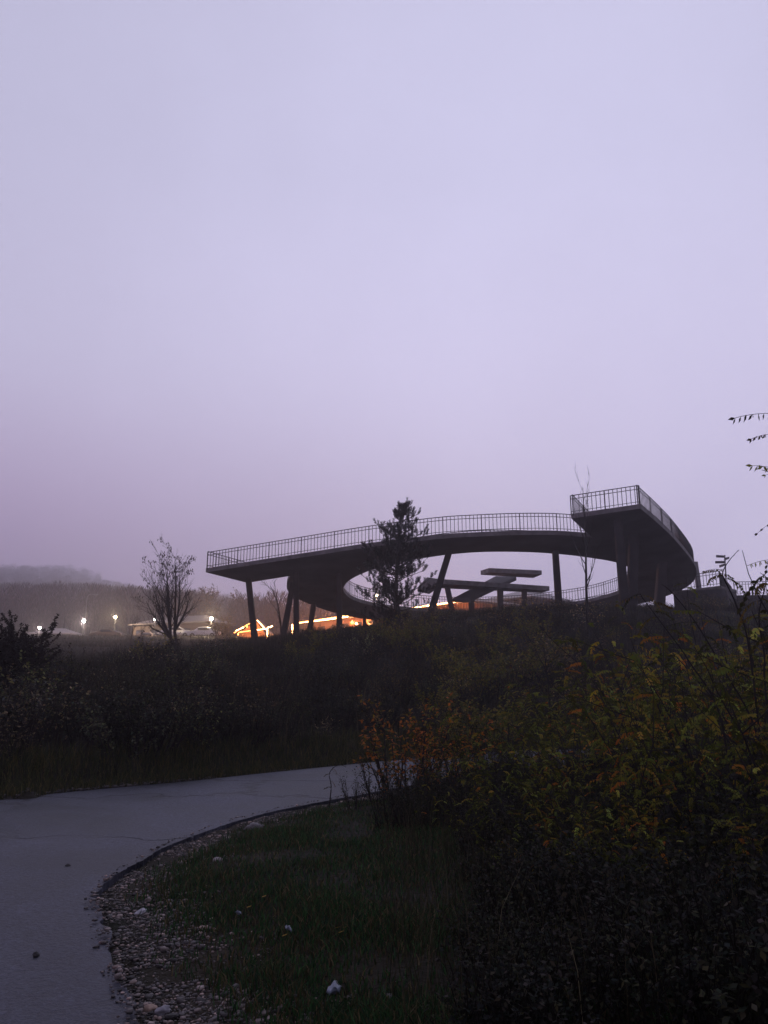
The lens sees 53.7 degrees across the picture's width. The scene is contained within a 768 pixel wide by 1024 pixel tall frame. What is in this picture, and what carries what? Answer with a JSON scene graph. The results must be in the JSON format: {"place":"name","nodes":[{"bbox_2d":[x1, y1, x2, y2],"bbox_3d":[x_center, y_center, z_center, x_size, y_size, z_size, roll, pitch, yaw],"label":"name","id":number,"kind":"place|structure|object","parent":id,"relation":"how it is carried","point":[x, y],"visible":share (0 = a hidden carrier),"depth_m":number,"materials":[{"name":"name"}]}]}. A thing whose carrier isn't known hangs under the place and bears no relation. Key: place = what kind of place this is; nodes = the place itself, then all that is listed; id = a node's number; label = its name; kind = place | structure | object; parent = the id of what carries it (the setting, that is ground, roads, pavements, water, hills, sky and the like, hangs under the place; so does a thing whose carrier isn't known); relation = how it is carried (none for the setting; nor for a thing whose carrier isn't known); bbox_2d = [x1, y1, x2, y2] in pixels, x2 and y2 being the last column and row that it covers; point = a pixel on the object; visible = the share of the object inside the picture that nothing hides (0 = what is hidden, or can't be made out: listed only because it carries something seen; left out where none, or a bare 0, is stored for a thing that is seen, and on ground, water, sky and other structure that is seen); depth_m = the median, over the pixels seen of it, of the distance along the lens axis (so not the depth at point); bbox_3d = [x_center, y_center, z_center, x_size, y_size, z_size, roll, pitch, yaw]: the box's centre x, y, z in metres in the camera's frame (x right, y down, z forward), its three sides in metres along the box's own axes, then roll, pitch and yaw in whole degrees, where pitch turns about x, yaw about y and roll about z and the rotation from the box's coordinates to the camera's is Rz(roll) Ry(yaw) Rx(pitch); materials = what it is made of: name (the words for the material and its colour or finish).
{"place":"outdoors","nodes":[
{"label":"outdoors","id":0,"kind":"place"},
{"bbox_2d":[84,792,404,1023],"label":"gravel","id":1,"kind":"structure","parent":0,"point":[169,1017],"depth_m":4.83,"materials":[{"name":"grey gravel"}]},
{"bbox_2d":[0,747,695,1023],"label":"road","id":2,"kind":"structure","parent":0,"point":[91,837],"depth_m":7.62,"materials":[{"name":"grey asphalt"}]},
{"bbox_2d":[0,578,767,1023],"bbox_3d":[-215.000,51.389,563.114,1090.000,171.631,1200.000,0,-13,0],"label":"ground","id":3,"kind":"structure","parent":0,"point":[154,972],"depth_m":6.10,"materials":[{"name":"green plant"}]},
{"bbox_2d":[0,609,62,696],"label":"dark bush","id":4,"kind":"object","parent":3,"relation":"on","point":[4,654],"visible":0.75,"depth_m":18.95,"materials":[{"name":"green plant"}]},
{"bbox_2d":[28,628,86,635],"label":"pavilion","id":5,"kind":"structure","parent":3,"relation":"on","point":[64,631],"depth_m":121.43,"materials":[{"name":"concrete"}]},
{"bbox_2d":[89,629,121,635],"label":"parked car","id":6,"kind":"object","parent":3,"relation":"on","point":[104,631],"visible":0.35,"depth_m":106.20,"materials":[{"name":"grey paint"}]},
{"bbox_2d":[126,616,144,644],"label":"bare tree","id":7,"kind":"object","parent":3,"relation":"on","point":[132,631],"visible":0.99,"depth_m":57.12,"materials":[{"name":"grey plant"}]},
{"bbox_2d":[143,1004,157,1011],"bbox_3d":[-1.223,2.594,3.966,0.080,0.043,0.063,5,-14,-20],"label":"stone","id":8,"kind":"object","parent":3,"relation":"on","point":[149,1007],"visible":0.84,"depth_m":3.95,"materials":[{"name":"beige stone"}]},
{"bbox_2d":[129,633,175,661],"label":"olive shrub","id":9,"kind":"object","parent":3,"relation":"on","point":[139,649],"visible":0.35,"depth_m":30.42,"materials":[{"name":"green plant"}]},
{"bbox_2d":[154,1005,170,1015],"bbox_3d":[-1.144,2.579,3.923,0.068,0.049,0.093,-7,-15,29],"label":"stone","id":10,"kind":"object","parent":3,"relation":"on","point":[161,1010],"visible":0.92,"depth_m":3.91,"materials":[{"name":"grey stone"}]},
{"bbox_2d":[132,535,201,654],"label":"bare tree","id":11,"kind":"object","parent":3,"relation":"on","point":[167,600],"visible":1,"depth_m":40.08,"materials":[{"name":"brown plant"}]},
{"bbox_2d":[0,563,345,635],"bbox_3d":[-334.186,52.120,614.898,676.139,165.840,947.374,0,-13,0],"label":"hill wood","id":12,"kind":"object","parent":3,"relation":"on","point":[32,601],"visible":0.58,"depth_m":154.59,"materials":[{"name":"green plant"}]},
{"bbox_2d":[158,627,189,636],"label":"parked car","id":13,"kind":"object","parent":3,"relation":"on","point":[183,631],"visible":0.46,"depth_m":101.32,"materials":[{"name":"white paint"}]},
{"bbox_2d":[129,615,237,635],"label":"long shed","id":14,"kind":"structure","parent":3,"relation":"on","point":[191,623],"depth_m":114.63,"materials":[{"name":"tile"}]},
{"bbox_2d":[182,585,219,615],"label":"hillside tree","id":15,"kind":"object","parent":3,"relation":"on","point":[201,605],"visible":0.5,"depth_m":134.38,"materials":[{"name":"grey plant"}]},
{"bbox_2d":[184,583,222,616],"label":"hillside tree","id":16,"kind":"object","parent":3,"relation":"on","point":[207,604],"visible":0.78,"depth_m":128.24,"materials":[{"name":"grey plant"}]},
{"bbox_2d":[187,627,221,635],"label":"parked car","id":17,"kind":"object","parent":3,"relation":"on","point":[205,631],"visible":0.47,"depth_m":101.27,"materials":[{"name":"white paint"}]},
{"bbox_2d":[207,614,233,637],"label":"lit bush","id":18,"kind":"object","parent":3,"relation":"on","point":[219,629],"visible":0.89,"depth_m":91.03,"materials":[{"name":"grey plant"}]},
{"bbox_2d":[218,598,236,621],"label":"hillside tree","id":19,"kind":"object","parent":3,"relation":"on","point":[232,611],"visible":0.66,"depth_m":138.86,"materials":[{"name":"grey plant"}]},
{"bbox_2d":[220,622,242,639],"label":"lit bush","id":20,"kind":"object","parent":3,"relation":"on","point":[225,631],"visible":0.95,"depth_m":84.90,"materials":[{"name":"brown plant"}]},
{"bbox_2d":[230,587,262,624],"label":"hillside tree","id":21,"kind":"object","parent":3,"relation":"on","point":[241,604],"visible":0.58,"depth_m":128.04,"materials":[{"name":"grey plant"}]},
{"bbox_2d":[234,619,272,637],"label":"chalet kiosk","id":22,"kind":"object","parent":3,"relation":"on","point":[245,630],"visible":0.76,"depth_m":95.03,"materials":[{"name":"brown wood"}]},
{"bbox_2d":[245,822,263,829],"bbox_3d":[-1.533,3.726,8.964,0.250,0.109,0.128,0,-13,-1],"label":"stone","id":23,"kind":"object","parent":3,"relation":"on","point":[253,824],"visible":0.54,"depth_m":8.93,"materials":[{"name":"grey stone"}]},
{"bbox_2d":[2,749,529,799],"bbox_3d":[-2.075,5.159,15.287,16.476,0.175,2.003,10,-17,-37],"label":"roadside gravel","id":24,"kind":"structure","parent":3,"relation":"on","point":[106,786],"depth_m":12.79,"materials":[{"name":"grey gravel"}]},
{"bbox_2d":[262,601,278,632],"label":"hillside tree","id":25,"kind":"object","parent":3,"relation":"on","point":[268,616],"visible":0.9,"depth_m":137.31,"materials":[{"name":"brown plant"}]},
{"bbox_2d":[261,580,282,631],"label":"bare tree","id":26,"kind":"object","parent":3,"relation":"on","point":[277,610],"visible":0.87,"depth_m":55.63,"materials":[{"name":"brown plant"}]},
{"bbox_2d":[280,603,308,631],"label":"hillside tree","id":27,"kind":"object","parent":3,"relation":"on","point":[300,617],"visible":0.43,"depth_m":131.07,"materials":[{"name":"brown plant"}]},
{"bbox_2d":[281,634,323,661],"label":"olive shrub","id":28,"kind":"object","parent":3,"relation":"on","point":[311,651],"visible":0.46,"depth_m":29.27,"materials":[{"name":"green plant"}]},
{"bbox_2d":[305,622,342,649],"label":"olive shrub","id":29,"kind":"object","parent":3,"relation":"on","point":[321,635],"visible":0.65,"depth_m":34.30,"materials":[{"name":"green plant"}]},
{"bbox_2d":[326,980,339,994],"bbox_3d":[-0.258,2.495,3.986,0.068,0.049,0.154,-2,-13,9],"label":"stone","id":30,"kind":"object","parent":3,"relation":"on","point":[334,987],"visible":0.98,"depth_m":3.95,"materials":[{"name":"grey stone"}]},
{"bbox_2d":[323,765,342,805],"bbox_3d":[-0.695,3.882,10.596,0.336,0.686,0.069,-4,-14,16],"label":"thorny cane","id":31,"kind":"object","parent":3,"relation":"on","point":[330,783],"visible":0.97,"depth_m":10.62,"materials":[{"name":"brown plant"}]},
{"bbox_2d":[333,769,368,809],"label":"twiggy shrub","id":32,"kind":"object","parent":3,"relation":"on","point":[356,796],"visible":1,"depth_m":9.97,"materials":[{"name":"brown plant"}]},
{"bbox_2d":[351,618,383,642],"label":"olive shrub","id":33,"kind":"object","parent":3,"relation":"on","point":[364,629],"visible":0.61,"depth_m":38.34,"materials":[{"name":"green plant"}]},
{"bbox_2d":[349,744,406,803],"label":"twiggy shrub","id":34,"kind":"object","parent":3,"relation":"on","point":[368,781],"visible":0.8,"depth_m":10.52,"materials":[{"name":"brown plant"}]},
{"bbox_2d":[0,590,767,763],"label":"slope undergrowth","id":35,"kind":"object","parent":3,"relation":"on","point":[189,719],"visible":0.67,"depth_m":22.87,"materials":[{"name":"green plant"}]},
{"bbox_2d":[3,603,764,659],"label":"hilltop grass","id":36,"kind":"structure","parent":3,"relation":"on","point":[99,640],"depth_m":62.96,"materials":[{"name":"green plant"}]},
{"bbox_2d":[372,616,413,646],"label":"olive shrub","id":37,"kind":"object","parent":3,"relation":"on","point":[382,630],"visible":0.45,"depth_m":35.49,"materials":[{"name":"green plant"}]},
{"bbox_2d":[354,497,436,628],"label":"pine tree","id":38,"kind":"object","parent":3,"relation":"on","point":[401,571],"visible":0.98,"depth_m":40.61,"materials":[{"name":"green plant"}]},
{"bbox_2d":[291,598,519,630],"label":"long pavilion","id":39,"kind":"structure","parent":3,"relation":"on","point":[329,622],"depth_m":100.79,"materials":[{"name":"brown wood"}]},
{"bbox_2d":[384,612,430,658],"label":"olive shrub","id":40,"kind":"object","parent":3,"relation":"on","point":[393,637],"visible":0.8,"depth_m":32.44,"materials":[{"name":"green plant"}]},
{"bbox_2d":[123,774,701,1023],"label":"grass","id":41,"kind":"structure","parent":3,"relation":"on","point":[355,1010],"depth_m":5.12,"materials":[{"name":"green plant"}]},
{"bbox_2d":[351,691,483,796],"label":"orange shrub","id":42,"kind":"object","parent":3,"relation":"on","point":[429,739],"visible":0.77,"depth_m":10.76,"materials":[{"name":"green plant"}]},
{"bbox_2d":[403,609,433,637],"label":"olive shrub","id":43,"kind":"object","parent":3,"relation":"on","point":[407,619],"visible":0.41,"depth_m":39.48,"materials":[{"name":"green plant"}]},
{"bbox_2d":[406,615,440,644],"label":"olive shrub","id":44,"kind":"object","parent":3,"relation":"on","point":[421,629],"visible":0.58,"depth_m":36.32,"materials":[{"name":"green plant"}]},
{"bbox_2d":[394,744,469,817],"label":"twiggy shrub","id":45,"kind":"object","parent":3,"relation":"on","point":[427,775],"visible":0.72,"depth_m":8.88,"materials":[{"name":"brown plant"}]},
{"bbox_2d":[412,675,464,718],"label":"olive shrub","id":46,"kind":"object","parent":3,"relation":"on","point":[452,696],"visible":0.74,"depth_m":21.70,"materials":[{"name":"green plant"}]},
{"bbox_2d":[398,706,500,792],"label":"orange shrub","id":47,"kind":"object","parent":3,"relation":"on","point":[419,753],"visible":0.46,"depth_m":11.19,"materials":[{"name":"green plant"}]},
{"bbox_2d":[424,638,474,678],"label":"olive shrub","id":48,"kind":"object","parent":3,"relation":"on","point":[447,656],"visible":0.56,"depth_m":29.43,"materials":[{"name":"green plant"}]},
{"bbox_2d":[206,485,696,640],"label":"elevated walkway","id":49,"kind":"structure","parent":3,"relation":"on","point":[653,553],"depth_m":48.14,"materials":[{"name":"concrete"}]},
{"bbox_2d":[428,697,490,747],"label":"olive shrub","id":50,"kind":"object","parent":3,"relation":"on","point":[456,723],"visible":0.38,"depth_m":19.93,"materials":[{"name":"green plant"}]},
{"bbox_2d":[431,722,516,803],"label":"twiggy shrub","id":51,"kind":"object","parent":3,"relation":"on","point":[495,763],"visible":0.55,"depth_m":9.72,"materials":[{"name":"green plant"}]},
{"bbox_2d":[445,644,509,700],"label":"olive shrub","id":52,"kind":"object","parent":3,"relation":"on","point":[486,674],"visible":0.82,"depth_m":25.21,"materials":[{"name":"green plant"}]},
{"bbox_2d":[412,747,550,849],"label":"locust bush","id":53,"kind":"object","parent":3,"relation":"on","point":[475,798],"visible":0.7,"depth_m":7.03,"materials":[{"name":"green plant"}]},
{"bbox_2d":[413,700,550,779],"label":"locust bush","id":54,"kind":"object","parent":3,"relation":"on","point":[471,722],"visible":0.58,"depth_m":10.94,"materials":[{"name":"green plant"}]},
{"bbox_2d":[417,568,549,610],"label":"concrete canopy","id":55,"kind":"object","parent":3,"relation":"on","point":[501,581],"visible":0.69,"depth_m":56.48,"materials":[{"name":"grey concrete"}]},
{"bbox_2d":[454,686,531,751],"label":"olive shrub","id":56,"kind":"object","parent":3,"relation":"on","point":[505,717],"visible":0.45,"depth_m":19.92,"materials":[{"name":"green plant"}]},
{"bbox_2d":[454,702,536,781],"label":"twiggy shrub","id":57,"kind":"object","parent":3,"relation":"on","point":[464,718],"visible":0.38,"depth_m":11.95,"materials":[{"name":"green plant"}]},
{"bbox_2d":[475,619,520,659],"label":"olive shrub","id":58,"kind":"object","parent":3,"relation":"on","point":[485,635],"visible":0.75,"depth_m":32.34,"materials":[{"name":"green plant"}]},
{"bbox_2d":[433,707,586,816],"bbox_3d":[1.435,2.943,8.716,1.726,1.442,1.405,-1,-13,2],"label":"locust bush","id":59,"kind":"object","parent":3,"relation":"on","point":[490,756],"visible":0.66,"depth_m":8.53,"materials":[{"name":"green plant"}]},
{"bbox_2d":[487,638,557,686],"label":"olive shrub","id":60,"kind":"object","parent":3,"relation":"on","point":[535,663],"visible":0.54,"depth_m":27.10,"materials":[{"name":"green plant"}]},
{"bbox_2d":[488,592,573,605],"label":"hazy hall","id":61,"kind":"structure","parent":3,"relation":"on","point":[547,596],"depth_m":94.20,"materials":[{"name":"concrete"}]},
{"bbox_2d":[511,604,555,644],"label":"olive shrub","id":62,"kind":"object","parent":3,"relation":"on","point":[535,628],"visible":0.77,"depth_m":35.59,"materials":[{"name":"green plant"}]},
{"bbox_2d":[466,782,615,883],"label":"locust bush","id":63,"kind":"object","parent":3,"relation":"on","point":[546,841],"visible":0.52,"depth_m":5.54,"materials":[{"name":"green plant"}]},
{"bbox_2d":[486,679,598,760],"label":"locust bush","id":64,"kind":"object","parent":3,"relation":"on","point":[544,732],"visible":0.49,"depth_m":13.58,"materials":[{"name":"green plant"}]},
{"bbox_2d":[475,683,624,789],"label":"locust bush","id":65,"kind":"object","parent":3,"relation":"on","point":[555,724],"visible":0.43,"depth_m":10.54,"materials":[{"name":"green plant"}]},
{"bbox_2d":[465,727,637,857],"bbox_3d":[1.540,2.531,6.753,1.631,1.292,1.507,8,-15,-29],"label":"locust bush","id":66,"kind":"object","parent":3,"relation":"on","point":[527,786],"visible":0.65,"depth_m":6.91,"materials":[{"name":"green plant"}]},
{"bbox_2d":[497,679,611,753],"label":"locust bush","id":67,"kind":"object","parent":3,"relation":"on","point":[543,715],"visible":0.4,"depth_m":17.53,"materials":[{"name":"green plant"}]},
{"bbox_2d":[353,740,767,1023],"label":"dry grass","id":68,"kind":"structure","parent":3,"relation":"on","point":[445,884],"depth_m":4.40,"materials":[{"name":"green plant"}]},
{"bbox_2d":[364,723,767,1023],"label":"bank undergrowth","id":69,"kind":"object","parent":3,"relation":"on","point":[532,984],"visible":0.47,"depth_m":3.96,"materials":[{"name":"green plant"}]},
{"bbox_2d":[485,680,660,811],"bbox_3d":[2.195,2.754,8.540,2.153,1.705,1.989,5,-14,-22],"label":"locust bush","id":70,"kind":"object","parent":3,"relation":"on","point":[573,764],"visible":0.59,"depth_m":8.79,"materials":[{"name":"green plant"}]},
{"bbox_2d":[501,659,663,754],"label":"locust bush","id":71,"kind":"object","parent":3,"relation":"on","point":[564,710],"visible":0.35,"depth_m":14.05,"materials":[{"name":"green plant"}]},
{"bbox_2d":[571,467,602,637],"bbox_3d":[10.318,1.788,38.114,1.682,9.424,1.315,-10,-17,38],"label":"bare tree","id":72,"kind":"object","parent":3,"relation":"on","point":[586,593],"visible":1,"depth_m":37.77,"materials":[{"name":"brown plant"}]},
{"bbox_2d":[534,770,678,899],"bbox_3d":[1.510,2.286,5.244,0.970,1.032,1.454,-1,-13,3],"label":"locust bush","id":73,"kind":"object","parent":3,"relation":"on","point":[583,818],"visible":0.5,"depth_m":5.01,"materials":[{"name":"green plant"}]},
{"bbox_2d":[505,640,719,774],"bbox_3d":[3.259,2.978,10.898,3.215,2.280,2.144,1,-13,-5],"label":"locust bush","id":74,"kind":"object","parent":3,"relation":"on","point":[531,703],"visible":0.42,"depth_m":10.75,"materials":[{"name":"green plant"}]},
{"bbox_2d":[538,657,695,750],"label":"locust bush","id":75,"kind":"object","parent":3,"relation":"on","point":[597,696],"visible":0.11,"depth_m":18.20,"materials":[{"name":"green plant"}]},
{"bbox_2d":[515,684,767,850],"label":"locust bush","id":76,"kind":"object","parent":3,"relation":"on","point":[693,776],"visible":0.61,"depth_m":6.37,"materials":[{"name":"green plant"}]},
{"bbox_2d":[583,627,720,752],"bbox_3d":[5.128,3.526,14.387,2.655,2.824,3.980,-8,-16,32],"label":"locust bush","id":77,"kind":"object","parent":3,"relation":"on","point":[638,684],"visible":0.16,"depth_m":14.58,"materials":[{"name":"green plant"}]},
{"bbox_2d":[539,581,767,800],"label":"locust bush","id":78,"kind":"object","parent":3,"relation":"on","point":[664,647],"visible":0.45,"depth_m":8.81,"materials":[{"name":"green plant"}]},
{"bbox_2d":[543,624,767,840],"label":"locust bush","id":79,"kind":"object","parent":3,"relation":"on","point":[628,753],"visible":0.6,"depth_m":6.93,"materials":[{"name":"green plant"}]},
{"bbox_2d":[554,608,767,770],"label":"locust bush","id":80,"kind":"object","parent":3,"relation":"on","point":[661,680],"visible":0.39,"depth_m":10.34,"materials":[{"name":"green plant"}]},
{"bbox_2d":[573,630,767,799],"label":"locust bush","id":81,"kind":"object","parent":3,"relation":"on","point":[609,757],"visible":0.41,"depth_m":8.04,"materials":[{"name":"green plant"}]},
{"bbox_2d":[593,634,750,751],"bbox_3d":[6.955,4.407,17.675,4.440,3.149,2.961,0,-13,-1],"label":"locust bush","id":82,"kind":"object","parent":3,"relation":"on","point":[618,678],"visible":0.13,"depth_m":17.53,"materials":[{"name":"green plant"}]},
{"bbox_2d":[615,594,732,811],"bbox_3d":[2.738,1.984,7.138,0.947,2.442,0.129,-1,-13,6],"label":"thorny cane","id":83,"kind":"object","parent":3,"relation":"on","point":[643,625],"visible":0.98,"depth_m":7.32,"materials":[{"name":"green plant"}]},
{"bbox_2d":[605,764,765,902],"bbox_3d":[2.119,2.177,4.947,1.353,1.079,0.927,-12,-18,42],"label":"locust bush","id":84,"kind":"object","parent":3,"relation":"on","point":[638,832],"visible":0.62,"depth_m":5.04,"materials":[{"name":"green plant"}]},
{"bbox_2d":[604,601,767,744],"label":"locust bush","id":85,"kind":"object","parent":3,"relation":"on","point":[620,660],"visible":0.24,"depth_m":14.09,"materials":[{"name":"green plant"}]},
{"bbox_2d":[620,612,767,752],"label":"locust bush","id":86,"kind":"object","parent":3,"relation":"on","point":[699,670],"visible":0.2,"depth_m":11.80,"materials":[{"name":"green plant"}]},
{"bbox_2d":[626,464,767,825],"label":"locust bush","id":87,"kind":"object","parent":3,"relation":"on","point":[723,669],"visible":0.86,"depth_m":6.04,"materials":[{"name":"green plant"}]},
{"bbox_2d":[695,562,701,587],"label":"concrete pillar","id":88,"kind":"structure","parent":3,"relation":"on","point":[697,580],"depth_m":60.44,"materials":[{"name":"grey concrete"}]},
{"bbox_2d":[636,609,767,782],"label":"locust bush","id":89,"kind":"object","parent":3,"relation":"on","point":[678,657],"visible":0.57,"depth_m":9.40,"materials":[{"name":"green plant"}]},
{"bbox_2d":[672,571,736,607],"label":"approach terrace","id":90,"kind":"structure","parent":3,"relation":"on","point":[721,590],"depth_m":56.05,"materials":[{"name":"concrete"}]},
{"bbox_2d":[662,584,766,797],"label":"thorny cane","id":91,"kind":"object","parent":3,"relation":"on","point":[711,658],"visible":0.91,"depth_m":6.84,"materials":[{"name":"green plant"}]},
{"bbox_2d":[671,675,767,882],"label":"locust bush","id":92,"kind":"object","parent":3,"relation":"on","point":[737,795],"visible":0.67,"depth_m":5.01,"materials":[{"name":"green plant"}]},
{"bbox_2d":[715,555,729,603],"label":"signpost","id":93,"kind":"object","parent":3,"relation":"on","point":[721,556],"visible":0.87,"depth_m":54.51,"materials":[{"name":"grey metal"}]},
{"bbox_2d":[696,633,767,733],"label":"locust bush","id":94,"kind":"object","parent":3,"relation":"on","point":[730,674],"visible":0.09,"depth_m":15.17,"materials":[{"name":"green plant"}]},
{"bbox_2d":[703,551,764,789],"bbox_3d":[3.230,1.737,6.967,0.424,2.831,0.114,3,-13,-12],"label":"thorny cane","id":95,"kind":"object","parent":3,"relation":"on","point":[744,592],"visible":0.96,"depth_m":7.18,"materials":[{"name":"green plant"}]},
{"bbox_2d":[728,413,767,614],"bbox_3d":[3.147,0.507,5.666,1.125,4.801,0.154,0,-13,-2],"label":"locust tree","id":96,"kind":"object","parent":3,"relation":"on","point":[745,598],"visible":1,"depth_m":5.66,"materials":[{"name":"green plant"}]},
{"bbox_2d":[733,581,767,606],"bbox_3d":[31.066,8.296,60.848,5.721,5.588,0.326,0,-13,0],"label":"guard railing","id":97,"kind":"object","parent":3,"relation":"on","point":[750,596],"visible":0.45,"depth_m":61.06,"materials":[{"name":"metal"}]},
{"bbox_2d":[737,574,767,721],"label":"thorny cane","id":98,"kind":"object","parent":3,"relation":"on","point":[762,585],"visible":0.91,"depth_m":6.14,"materials":[{"name":"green plant"}]},
{"bbox_2d":[0,709,767,799],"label":"roadside grass","id":99,"kind":"structure","parent":0,"point":[43,757],"depth_m":14.66,"materials":[{"name":"green plant"}]},
{"bbox_2d":[0,0,767,613],"label":"sky","id":100,"kind":"structure","parent":0,"point":[271,270],"materials":[{"name":"purple"}]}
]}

